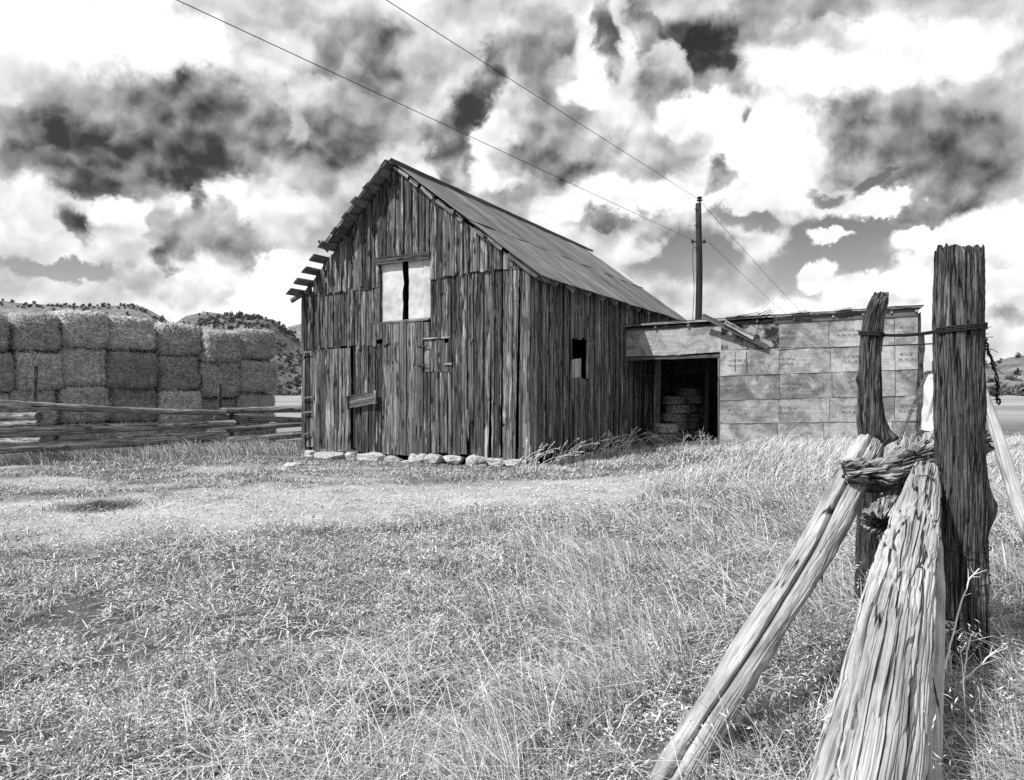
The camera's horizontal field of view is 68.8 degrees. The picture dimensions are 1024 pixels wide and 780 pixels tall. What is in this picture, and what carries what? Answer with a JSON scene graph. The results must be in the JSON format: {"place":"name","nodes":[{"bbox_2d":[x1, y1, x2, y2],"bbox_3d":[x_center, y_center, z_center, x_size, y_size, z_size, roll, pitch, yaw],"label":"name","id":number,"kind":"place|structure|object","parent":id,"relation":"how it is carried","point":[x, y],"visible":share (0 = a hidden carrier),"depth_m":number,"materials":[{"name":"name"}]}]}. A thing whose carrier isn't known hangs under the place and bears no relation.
{"place":"outdoors","nodes":[
{"label":"outdoors","id":0,"kind":"place"},
{"bbox_2d":[0,301,170,323],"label":"mesa","id":1,"kind":"structure","parent":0,"point":[7,307],"depth_m":509.02,"materials":[{"name":"grey"}]},
{"bbox_2d":[175,312,223,324],"bbox_3d":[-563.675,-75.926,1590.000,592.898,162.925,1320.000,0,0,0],"label":"hill","id":2,"kind":"structure","parent":0,"point":[194,319],"depth_m":1468.80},
{"bbox_2d":[200,315,300,392],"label":"hill","id":3,"kind":"structure","parent":0,"point":[289,341],"depth_m":401.69,"materials":[{"name":"grey plant"}]},
{"bbox_2d":[0,298,1022,395],"bbox_3d":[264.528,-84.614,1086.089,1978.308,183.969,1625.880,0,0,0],"label":"hillside shrubs","id":4,"kind":"object","parent":3,"relation":"on","point":[282,391],"visible":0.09,"depth_m":420.06,"materials":[{"name":"grey plant"}]},
{"bbox_2d":[287,324,300,340],"bbox_3d":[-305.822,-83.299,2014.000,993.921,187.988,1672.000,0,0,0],"label":"ridge","id":5,"kind":"structure","parent":0,"point":[297,328],"depth_m":1841.25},
{"bbox_2d":[0,395,1023,779],"bbox_3d":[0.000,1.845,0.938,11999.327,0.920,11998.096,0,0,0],"label":"ground","id":6,"kind":"structure","parent":0,"point":[1010,411],"depth_m":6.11,"materials":[{"name":"grey plant"}]},
{"bbox_2d":[10,427,57,452],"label":"hay bale","id":7,"kind":"object","parent":6,"relation":"on","point":[51,438],"visible":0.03,"depth_m":22.25,"materials":[{"name":"plant"}]},
{"bbox_2d":[1,388,63,426],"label":"hay bale","id":8,"kind":"object","parent":7,"relation":"on","point":[49,418],"visible":0.4,"depth_m":21.94,"materials":[{"name":"plant"}]},
{"bbox_2d":[4,349,68,395],"bbox_3d":[-14.559,-0.569,22.594,2.655,1.558,1.660,3,2,39],"label":"hay bale","id":9,"kind":"object","parent":8,"relation":"on","point":[50,370],"visible":0.77,"depth_m":21.83,"materials":[{"name":"plant"}]},
{"bbox_2d":[4,310,63,353],"bbox_3d":[-14.619,-1.710,22.566,2.719,1.570,1.629,1,-1,42],"label":"hay bale","id":10,"kind":"object","parent":9,"relation":"on","point":[37,331],"visible":0.78,"depth_m":21.77,"materials":[{"name":"plant"}]},
{"bbox_2d":[52,421,111,451],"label":"hay bale","id":11,"kind":"object","parent":6,"relation":"on","point":[87,436],"visible":0.16,"depth_m":22.68,"materials":[{"name":"plant"}]},
{"bbox_2d":[54,382,112,424],"bbox_3d":[-13.715,0.445,23.480,2.658,1.426,1.823,0,1,41],"label":"hay bale","id":12,"kind":"object","parent":11,"relation":"on","point":[89,395],"visible":0.66,"depth_m":22.71,"materials":[{"name":"plant"}]},
{"bbox_2d":[50,346,109,387],"bbox_3d":[-13.843,-0.688,23.649,2.678,1.705,1.840,-2,-2,44],"label":"hay bale","id":13,"kind":"object","parent":12,"relation":"on","point":[82,366],"visible":0.65,"depth_m":22.88,"materials":[{"name":"plant"}]},
{"bbox_2d":[42,307,111,350],"bbox_3d":[-13.749,-1.894,23.508,2.658,1.482,1.839,1,0,40],"label":"hay bale","id":14,"kind":"object","parent":13,"relation":"on","point":[83,329],"visible":0.71,"depth_m":22.75,"materials":[{"name":"plant"}]},
{"bbox_2d":[107,421,159,449],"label":"hay bale","id":15,"kind":"object","parent":6,"relation":"on","point":[125,434],"visible":0.14,"depth_m":23.76,"materials":[{"name":"plant"}]},
{"bbox_2d":[102,387,158,423],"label":"hay bale","id":16,"kind":"object","parent":15,"relation":"on","point":[126,397],"visible":0.5,"depth_m":23.98,"materials":[{"name":"plant"}]},
{"bbox_2d":[103,346,159,391],"bbox_3d":[-12.751,-0.634,24.483,1.932,1.592,2.627,2,0,-45],"label":"hay bale","id":17,"kind":"object","parent":16,"relation":"on","point":[133,369],"visible":0.78,"depth_m":23.68,"materials":[{"name":"plant"}]},
{"bbox_2d":[104,313,158,352],"bbox_3d":[-12.787,-1.780,24.595,2.062,1.507,2.733,-1,-2,-41],"label":"hay bale","id":18,"kind":"object","parent":17,"relation":"on","point":[131,333],"visible":0.63,"depth_m":23.79,"materials":[{"name":"plant"}]},
{"bbox_2d":[0,366,300,453],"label":"rail fence","id":19,"kind":"object","parent":6,"relation":"on","point":[221,427],"visible":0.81,"depth_m":18.86,"materials":[{"name":"grey wood"}]},
{"bbox_2d":[158,429,203,449],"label":"hay bale","id":20,"kind":"object","parent":6,"relation":"on","point":[179,431],"visible":0.03,"depth_m":24.87,"materials":[{"name":"plant"}]},
{"bbox_2d":[145,388,204,422],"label":"hay bale","id":21,"kind":"object","parent":20,"relation":"on","point":[180,399],"visible":0.53,"depth_m":24.81,"materials":[{"name":"plant"}]},
{"bbox_2d":[152,354,201,392],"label":"hay bale","id":22,"kind":"object","parent":21,"relation":"on","point":[179,372],"visible":0.69,"depth_m":24.91,"materials":[{"name":"plant"}]},
{"bbox_2d":[145,320,203,357],"bbox_3d":[-11.806,-1.682,25.800,2.655,1.497,1.941,0,0,41],"label":"hay bale","id":23,"kind":"object","parent":22,"relation":"on","point":[177,339],"visible":0.73,"depth_m":24.92,"materials":[{"name":"plant"}]},
{"bbox_2d":[202,429,238,448],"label":"hay bale","id":24,"kind":"object","parent":6,"relation":"on","point":[235,433],"visible":0.02,"depth_m":25.69,"materials":[{"name":"plant"}]},
{"bbox_2d":[201,397,237,429],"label":"hay bale","id":25,"kind":"object","parent":24,"relation":"on","point":[210,403],"visible":0.22,"depth_m":25.89,"materials":[{"name":"plant"}]},
{"bbox_2d":[189,361,240,397],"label":"hay bale","id":26,"kind":"object","parent":25,"relation":"on","point":[224,374],"visible":0.59,"depth_m":25.85,"materials":[{"name":"plant"}]},
{"bbox_2d":[196,326,241,364],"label":"hay bale","id":27,"kind":"object","parent":26,"relation":"on","point":[218,346],"visible":0.58,"depth_m":25.73,"materials":[{"name":"plant"}]},
{"bbox_2d":[237,422,278,446],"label":"hay bale","id":28,"kind":"object","parent":6,"relation":"on","point":[256,432],"visible":0.12,"depth_m":27.05,"materials":[{"name":"plant"}]},
{"bbox_2d":[224,391,276,423],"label":"hay bale","id":29,"kind":"object","parent":28,"relation":"on","point":[252,399],"visible":0.42,"depth_m":27.12,"materials":[{"name":"plant"}]},
{"bbox_2d":[236,358,278,393],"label":"hay bale","id":30,"kind":"object","parent":29,"relation":"on","point":[258,376],"visible":0.6,"depth_m":26.98,"materials":[{"name":"plant"}]},
{"bbox_2d":[221,326,276,361],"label":"hay bale","id":31,"kind":"object","parent":30,"relation":"on","point":[259,344],"visible":0.52,"depth_m":27.05,"materials":[{"name":"plant"}]},
{"bbox_2d":[272,467,287,470],"bbox_3d":[-4.739,1.622,15.243,0.361,0.096,0.236,0,0,0],"label":"rock","id":32,"kind":"object","parent":6,"relation":"on","point":[283,468],"visible":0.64,"depth_m":15.21,"materials":[{"name":"stone"}]},
{"bbox_2d":[283,462,301,467],"bbox_3d":[-4.774,1.642,16.228,0.386,0.158,0.240,0,0,0],"label":"rock","id":33,"kind":"object","parent":6,"relation":"on","point":[289,464],"visible":0.62,"depth_m":16.16,"materials":[{"name":"stone"}]},
{"bbox_2d":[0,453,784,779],"bbox_3d":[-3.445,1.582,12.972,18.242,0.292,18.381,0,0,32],"label":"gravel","id":34,"kind":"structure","parent":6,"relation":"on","point":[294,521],"depth_m":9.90,"materials":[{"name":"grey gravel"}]},
{"bbox_2d":[286,158,685,466],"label":"barn","id":35,"kind":"structure","parent":6,"relation":"on","point":[438,316],"depth_m":17.93,"materials":[{"name":"wood"}]},
{"bbox_2d":[301,348,350,451],"bbox_3d":[-4.686,0.257,18.803,1.596,2.583,0.070,0,0,27],"label":"side hung door","id":36,"kind":"structure","parent":35,"relation":"in","point":[331,367],"depth_m":18.71,"materials":[{"name":"grey wood"}]},
{"bbox_2d":[390,321,423,455],"bbox_3d":[-2.493,-0.042,17.664,0.937,3.191,0.061,0,0,27],"label":"tall door","id":37,"kind":"structure","parent":35,"relation":"in","point":[402,371],"depth_m":17.64,"materials":[{"name":"grey wood"}]},
{"bbox_2d":[417,339,451,371],"bbox_3d":[-1.787,-0.799,17.322,0.936,0.760,0.106,0,0,27],"label":"hatch door","id":38,"kind":"structure","parent":35,"relation":"in","point":[435,350],"depth_m":17.32,"materials":[{"name":"wood"}]},
{"bbox_2d":[516,427,657,472],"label":"seed stalks","id":39,"kind":"object","parent":6,"relation":"on","point":[577,452],"visible":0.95,"depth_m":17.17,"materials":[{"name":"grey plant"}]},
{"bbox_2d":[644,431,667,445],"bbox_3d":[4.044,1.420,20.900,0.720,0.249,0.720,34,7,34],"label":"tyre","id":40,"kind":"object","parent":6,"relation":"on","point":[656,440],"visible":0.72,"depth_m":20.61,"materials":[{"name":"rubber"}]},
{"bbox_2d":[654,433,676,441],"bbox_3d":[4.361,1.380,21.503,0.756,0.262,0.756,1,1,-5],"label":"tyre","id":41,"kind":"object","parent":6,"relation":"on","point":[667,437],"visible":0.51,"depth_m":21.17,"materials":[{"name":"rubber"}]},
{"bbox_2d":[652,424,678,433],"bbox_3d":[4.425,1.110,21.557,0.733,0.258,0.759,1,0,14],"label":"tyre","id":42,"kind":"object","parent":41,"relation":"on","point":[665,428],"visible":0.99,"depth_m":21.25,"materials":[{"name":"rubber"}]},
{"bbox_2d":[631,427,716,446],"bbox_3d":[4.556,1.292,20.861,2.639,0.627,1.232,0,0,0],"label":"dead brush","id":43,"kind":"object","parent":6,"relation":"on","point":[700,436],"visible":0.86,"depth_m":20.88,"materials":[{"name":"grey plant"}]},
{"bbox_2d":[674,431,688,439],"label":"tyre","id":44,"kind":"object","parent":6,"relation":"on","point":[679,434],"visible":0.33,"depth_m":22.95,"materials":[{"name":"rubber"}]},
{"bbox_2d":[663,422,688,430],"bbox_3d":[5.094,1.140,23.266,0.790,0.274,0.790,-2,-1,29],"label":"tyre","id":45,"kind":"object","parent":44,"relation":"on","point":[683,426],"visible":0.54,"depth_m":22.93,"materials":[{"name":"rubber"}]},
{"bbox_2d":[660,413,686,422],"bbox_3d":[5.046,0.870,23.312,0.814,0.277,0.787,2,0,-9],"label":"tyre","id":46,"kind":"object","parent":45,"relation":"on","point":[669,417],"visible":0.92,"depth_m":22.99,"materials":[{"name":"rubber"}]},
{"bbox_2d":[665,405,690,413],"bbox_3d":[5.161,0.600,23.295,0.793,0.280,0.822,-2,-1,32],"label":"tyre","id":47,"kind":"object","parent":46,"relation":"on","point":[678,409],"visible":0.95,"depth_m":22.95,"materials":[{"name":"rubber"}]},
{"bbox_2d":[662,396,686,404],"bbox_3d":[5.062,0.320,23.306,0.776,0.269,0.776,0,1,-19],"label":"tyre","id":48,"kind":"object","parent":47,"relation":"on","point":[674,400],"visible":1,"depth_m":22.98,"materials":[{"name":"rubber"}]},
{"bbox_2d":[647,441,717,444],"bbox_3d":[4.756,1.481,20.837,1.928,0.158,0.134,0,0,16],"label":"loose plank","id":49,"kind":"object","parent":6,"relation":"on","point":[693,442],"visible":0.46,"depth_m":20.70,"materials":[{"name":"grey wood"}]},
{"bbox_2d":[688,430,699,437],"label":"tyre","id":50,"kind":"object","parent":6,"relation":"on","point":[692,433],"visible":0.34,"depth_m":23.73,"materials":[{"name":"rubber"}]},
{"bbox_2d":[687,421,698,429],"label":"tyre","id":51,"kind":"object","parent":50,"relation":"on","point":[693,425],"visible":0.4,"depth_m":23.73,"materials":[{"name":"rubber"}]},
{"bbox_2d":[687,413,700,421],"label":"tyre","id":52,"kind":"object","parent":51,"relation":"on","point":[693,417],"visible":0.52,"depth_m":23.67,"materials":[{"name":"rubber"}]},
{"bbox_2d":[687,404,697,412],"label":"tyre","id":53,"kind":"object","parent":52,"relation":"on","point":[694,408],"visible":0.36,"depth_m":23.84,"materials":[{"name":"rubber"}]},
{"bbox_2d":[686,395,703,404],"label":"tyre","id":54,"kind":"object","parent":53,"relation":"on","point":[696,400],"visible":0.6,"depth_m":23.79,"materials":[{"name":"rubber"}]},
{"bbox_2d":[676,388,700,396],"bbox_3d":[5.699,0.080,24.133,0.821,0.284,0.821,0,0,-31],"label":"tyre","id":55,"kind":"object","parent":54,"relation":"on","point":[690,392],"visible":0.92,"depth_m":23.78,"materials":[{"name":"rubber"}]},
{"bbox_2d":[691,196,705,319],"bbox_3d":[7.494,-2.892,29.996,0.586,9.790,0.322,0,0,-23],"label":"utility pole","id":56,"kind":"object","parent":6,"relation":"on","point":[699,283],"visible":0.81,"depth_m":29.90,"materials":[{"name":"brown wood"}]},
{"bbox_2d":[177,0,695,241],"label":"power line","id":57,"kind":"object","parent":56,"relation":"attached to","point":[395,101],"visible":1,"depth_m":13.94,"materials":[{"name":"metal"}]},
{"bbox_2d":[386,0,697,198],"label":"power line","id":58,"kind":"object","parent":56,"relation":"attached to","point":[523,87],"visible":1,"depth_m":17.98,"materials":[{"name":"metal"}]},
{"bbox_2d":[709,242,780,309],"bbox_3d":[17.882,-5.471,49.550,0.016,0.968,43.905,0,0,27],"label":"power line","id":59,"kind":"object","parent":56,"relation":"attached to","point":[740,272],"visible":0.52,"depth_m":36.29,"materials":[{"name":"metal"}]},
{"bbox_2d":[701,202,801,312],"bbox_3d":[19.699,-4.846,49.550,0.016,5.607,46.090,0,0,32],"label":"power line","id":60,"kind":"object","parent":56,"relation":"attached to","point":[749,256],"visible":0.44,"depth_m":35.82,"materials":[{"name":"metal"}]},
{"bbox_2d":[648,434,883,779],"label":"brace log","id":61,"kind":"object","parent":6,"relation":"on","point":[751,651],"visible":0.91,"depth_m":3.40,"materials":[{"name":"grey wood"}]},
{"bbox_2d":[866,484,898,492],"bbox_3d":[2.314,0.524,4.464,0.586,0.173,0.149,0,0,-6],"label":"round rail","id":62,"kind":"object","parent":61,"relation":"attached to","point":[875,488],"visible":0.1,"depth_m":4.39,"materials":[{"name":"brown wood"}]},
{"bbox_2d":[624,305,924,443],"bbox_3d":[7.646,-0.255,22.876,8.142,3.908,5.712,0,0,22],"label":"lean to shed","id":63,"kind":"object","parent":6,"relation":"on","point":[749,389],"visible":0.9,"depth_m":20.17,"materials":[{"name":"grey wood"}]},
{"bbox_2d":[701,314,768,348],"bbox_3d":[6.099,-1.610,20.477,1.792,1.013,0.040,0,0,14],"label":"loose plank","id":64,"kind":"object","parent":63,"relation":"on","point":[722,325],"visible":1,"depth_m":20.47,"materials":[{"name":"grey wood"}]},
{"bbox_2d":[723,320,754,339],"bbox_3d":[6.206,-1.643,20.409,0.843,0.564,0.050,0,0,12],"label":"loose plank","id":65,"kind":"object","parent":64,"relation":"on","point":[739,329],"visible":1,"depth_m":20.38,"materials":[{"name":"grey wood"}]},
{"bbox_2d":[807,461,941,779],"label":"driftwood log","id":66,"kind":"object","parent":6,"relation":"on","point":[877,724],"visible":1,"depth_m":2.58,"materials":[{"name":"weathered bare wood"}]},
{"bbox_2d":[854,291,898,605],"bbox_3d":[2.429,0.490,5.002,0.281,2.307,0.174,0,0,0],"label":"fence post","id":67,"kind":"object","parent":6,"relation":"on","point":[871,421],"visible":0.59,"depth_m":4.95,"materials":[{"name":"grey wood"}]},
{"bbox_2d":[897,370,931,444],"bbox_3d":[2.717,0.118,5.054,0.312,0.507,0.018,0,0,-20],"label":"metal strap","id":68,"kind":"object","parent":67,"relation":"attached to","point":[913,405],"visible":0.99,"depth_m":5.05,"materials":[{"name":"grey metal"}]},
{"bbox_2d":[927,528,945,779],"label":"split log","id":69,"kind":"object","parent":6,"relation":"on","point":[936,741],"visible":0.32,"depth_m":2.84,"materials":[{"name":"grey wood"}]},
{"bbox_2d":[932,243,997,679],"bbox_3d":[2.389,0.440,3.963,0.286,2.448,0.264,0,0,45],"label":"fence post","id":70,"kind":"object","parent":6,"relation":"on","point":[969,506],"visible":0.77,"depth_m":3.87,"materials":[{"name":"grey wood"}]},
{"bbox_2d":[757,343,931,347],"bbox_3d":[3.819,-0.608,10.250,0.007,0.727,12.878,0,0,14],"label":"fence wire","id":71,"kind":"object","parent":70,"relation":"attached to","point":[858,346],"visible":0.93,"depth_m":5.93,"materials":[{"name":"grey metal"}]},
{"bbox_2d":[840,429,994,485],"bbox_3d":[2.289,0.357,4.203,1.048,0.338,0.280,0,0,-25],"label":"gnarled rail","id":72,"kind":"object","parent":70,"relation":"attached to","point":[892,467],"visible":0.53,"depth_m":4.04,"materials":[{"name":"grey wood"}]},
{"bbox_2d":[860,484,903,540],"bbox_3d":[2.083,0.656,4.078,0.229,0.327,0.513,0,0,43],"label":"broken limb","id":73,"kind":"object","parent":72,"relation":"attached to","point":[875,517],"visible":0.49,"depth_m":3.98,"materials":[{"name":"grey wood"}]},
{"bbox_2d":[916,429,928,435],"bbox_3d":[2.512,0.294,4.501,0.154,0.120,0.133,0,0,0],"label":"burl","id":74,"kind":"object","parent":72,"relation":"on","point":[920,432],"visible":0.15,"depth_m":4.52,"materials":[{"name":"grey wood"}]},
{"bbox_2d":[858,322,987,337],"bbox_3d":[2.372,-0.346,4.432,0.265,0.103,1.191,0,0,0],"label":"twisted wire","id":75,"kind":"object","parent":70,"relation":"attached to","point":[963,327],"visible":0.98,"depth_m":3.92,"materials":[{"name":"black metal"}]},
{"bbox_2d":[943,553,990,575],"bbox_3d":[2.200,0.840,3.734,0.482,0.215,0.080,0,0,-25],"label":"loose wire","id":76,"kind":"object","parent":70,"relation":"attached to","point":[965,566],"visible":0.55,"depth_m":3.78,"materials":[{"name":"black metal"}]},
{"bbox_2d":[943,546,991,552],"bbox_3d":[2.377,0.831,3.909,0.282,0.026,0.168,0,0,0],"label":"wound wire","id":77,"kind":"object","parent":70,"relation":"attached to","point":[969,552],"visible":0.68,"depth_m":3.85,"materials":[{"name":"black metal"}]},
{"bbox_2d":[946,613,991,621],"bbox_3d":[2.377,1.183,3.909,0.283,0.036,0.168,0,0,0],"label":"wound wire","id":78,"kind":"object","parent":70,"relation":"attached to","point":[971,621],"visible":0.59,"depth_m":3.84,"materials":[{"name":"black metal"}]},
{"bbox_2d":[946,581,991,585],"bbox_3d":[2.377,1.002,3.909,0.282,0.021,0.168,0,0,0],"label":"wound wire","id":79,"kind":"object","parent":70,"relation":"attached to","point":[969,585],"visible":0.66,"depth_m":3.84,"materials":[{"name":"black metal"}]},
{"bbox_2d":[986,326,1001,404],"bbox_3d":[2.596,-0.127,4.023,0.307,0.424,0.092,0,0,-41],"label":"barbed wire","id":80,"kind":"object","parent":70,"relation":"hanging from","point":[996,376],"visible":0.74,"depth_m":4.06,"materials":[{"name":"black metal"}]},
{"bbox_2d":[953,630,990,690],"bbox_3d":[2.190,1.274,3.562,0.198,0.276,0.075,0,0,-20],"label":"dead stem","id":81,"kind":"object","parent":6,"relation":"on","point":[966,659],"visible":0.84,"depth_m":3.54,"materials":[{"name":"grey plant"}]},
{"bbox_2d":[986,390,1023,543],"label":"leaning slab","id":82,"kind":"structure","parent":6,"relation":"on","point":[1007,469],"depth_m":5.01,"materials":[{"name":"grey wood"}]},
{"bbox_2d":[986,383,1023,395],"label":"hedge","id":83,"kind":"object","parent":6,"relation":"on","point":[1016,390],"visible":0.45,"depth_m":193.17,"materials":[{"name":"grey plant"}]},
{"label":"hay bale","id":84,"kind":"object","parent":6,"relation":"on","visible":0},
{"bbox_2d":[0,392,11,427],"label":"hay bale","id":85,"kind":"object","parent":84,"relation":"on","point":[4,396],"visible":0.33,"depth_m":21.25,"materials":[{"name":"plant"}]},
{"bbox_2d":[0,351,17,391],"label":"hay bale","id":86,"kind":"object","parent":85,"relation":"on","point":[7,376],"visible":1,"depth_m":21.23,"materials":[{"name":"plant"}]},
{"bbox_2d":[0,313,10,353],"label":"hay bale","id":87,"kind":"object","parent":86,"relation":"on","point":[4,336],"visible":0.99,"depth_m":21.22,"materials":[{"name":"plant"}]},
{"bbox_2d":[0,0,1023,371],"label":"sky","id":88,"kind":"structure","parent":0,"point":[167,158],"materials":[{"name":"white"}]},
{"bbox_2d":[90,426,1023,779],"bbox_3d":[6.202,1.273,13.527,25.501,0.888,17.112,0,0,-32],"label":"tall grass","id":89,"kind":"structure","parent":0,"point":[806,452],"depth_m":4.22,"materials":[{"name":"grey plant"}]},
{"bbox_2d":[944,566,985,679],"bbox_3d":[2.180,1.124,3.639,0.321,0.506,0.062,0,0,-24],"label":"dead stem","id":90,"kind":"object","parent":89,"relation":"on","point":[949,647],"visible":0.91,"depth_m":3.63,"materials":[{"name":"grey plant"}]},
{"bbox_2d":[960,641,1006,683],"bbox_3d":[2.209,1.269,3.502,0.210,0.213,0.111,0,0,23],"label":"dead stem","id":91,"kind":"object","parent":89,"relation":"on","point":[971,673],"visible":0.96,"depth_m":3.50,"materials":[{"name":"grey plant"}]},
{"bbox_2d":[699,421,708,428],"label":"tyre","id":92,"kind":"object","parent":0,"point":[700,424],"visible":0.12,"depth_m":24.49,"materials":[{"name":"rubber"}]},
{"bbox_2d":[921,374,933,430],"bbox_3d":[3.485,0.264,6.205,0.187,0.797,0.200,0,0,0],"label":"white log","id":93,"kind":"object","parent":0,"point":[927,424],"visible":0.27,"depth_m":6.17,"materials":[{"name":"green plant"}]},
{"bbox_2d":[928,355,1023,387],"bbox_3d":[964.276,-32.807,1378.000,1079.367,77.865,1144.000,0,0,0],"label":"ridge","id":94,"kind":"structure","parent":0,"point":[1006,366],"depth_m":1182.32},
{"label":"tyre","id":95,"kind":"object","parent":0,"visible":0},
{"bbox_2d":[695,404,711,412],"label":"tyre","id":96,"kind":"object","parent":95,"relation":"on","point":[700,408],"visible":0.29,"depth_m":24.56,"materials":[{"name":"rubber"}]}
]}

